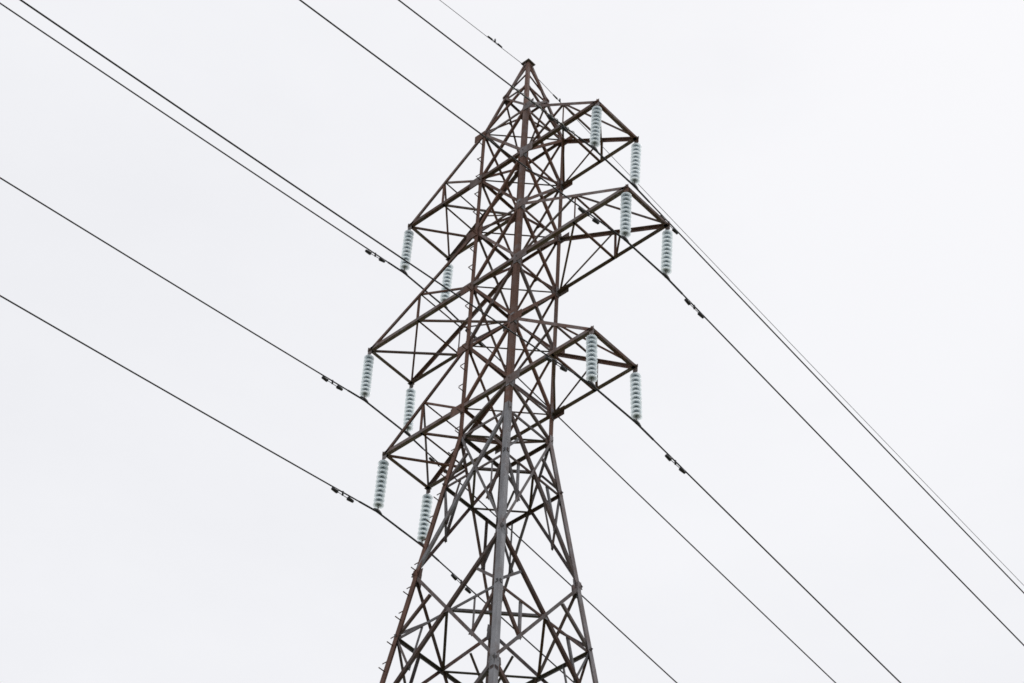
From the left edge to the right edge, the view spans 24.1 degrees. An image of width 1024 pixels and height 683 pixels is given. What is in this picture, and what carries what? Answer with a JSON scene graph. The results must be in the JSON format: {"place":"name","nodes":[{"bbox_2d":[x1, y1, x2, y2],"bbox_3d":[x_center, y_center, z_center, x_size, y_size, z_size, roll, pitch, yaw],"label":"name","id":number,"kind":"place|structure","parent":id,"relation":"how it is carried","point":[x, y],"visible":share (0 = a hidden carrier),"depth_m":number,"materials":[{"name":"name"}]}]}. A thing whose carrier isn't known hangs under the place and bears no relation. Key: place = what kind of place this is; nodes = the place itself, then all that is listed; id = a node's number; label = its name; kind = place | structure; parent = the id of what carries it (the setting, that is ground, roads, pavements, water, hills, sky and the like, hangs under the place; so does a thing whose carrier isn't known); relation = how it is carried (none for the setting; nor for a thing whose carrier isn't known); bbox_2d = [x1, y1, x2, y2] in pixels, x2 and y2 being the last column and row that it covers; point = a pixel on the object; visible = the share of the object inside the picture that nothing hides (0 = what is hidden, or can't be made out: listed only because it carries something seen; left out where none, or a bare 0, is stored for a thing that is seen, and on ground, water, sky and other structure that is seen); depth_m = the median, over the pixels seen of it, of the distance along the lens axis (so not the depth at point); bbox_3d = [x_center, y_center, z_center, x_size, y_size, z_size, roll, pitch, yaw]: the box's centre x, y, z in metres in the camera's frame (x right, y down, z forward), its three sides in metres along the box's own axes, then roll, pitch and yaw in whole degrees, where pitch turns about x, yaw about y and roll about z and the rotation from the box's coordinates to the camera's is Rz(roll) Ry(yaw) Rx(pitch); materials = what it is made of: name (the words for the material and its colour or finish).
{"place":"outdoors","nodes":[
{"label":"outdoors","id":0,"kind":"place"},
{"bbox_2d":[0,0,1023,682],"label":"sky","id":1,"kind":"structure","parent":0,"point":[854,169],"materials":[{"name":"white"}]},
{"label":"ground","id":2,"kind":"structure","parent":0,"visible":0},
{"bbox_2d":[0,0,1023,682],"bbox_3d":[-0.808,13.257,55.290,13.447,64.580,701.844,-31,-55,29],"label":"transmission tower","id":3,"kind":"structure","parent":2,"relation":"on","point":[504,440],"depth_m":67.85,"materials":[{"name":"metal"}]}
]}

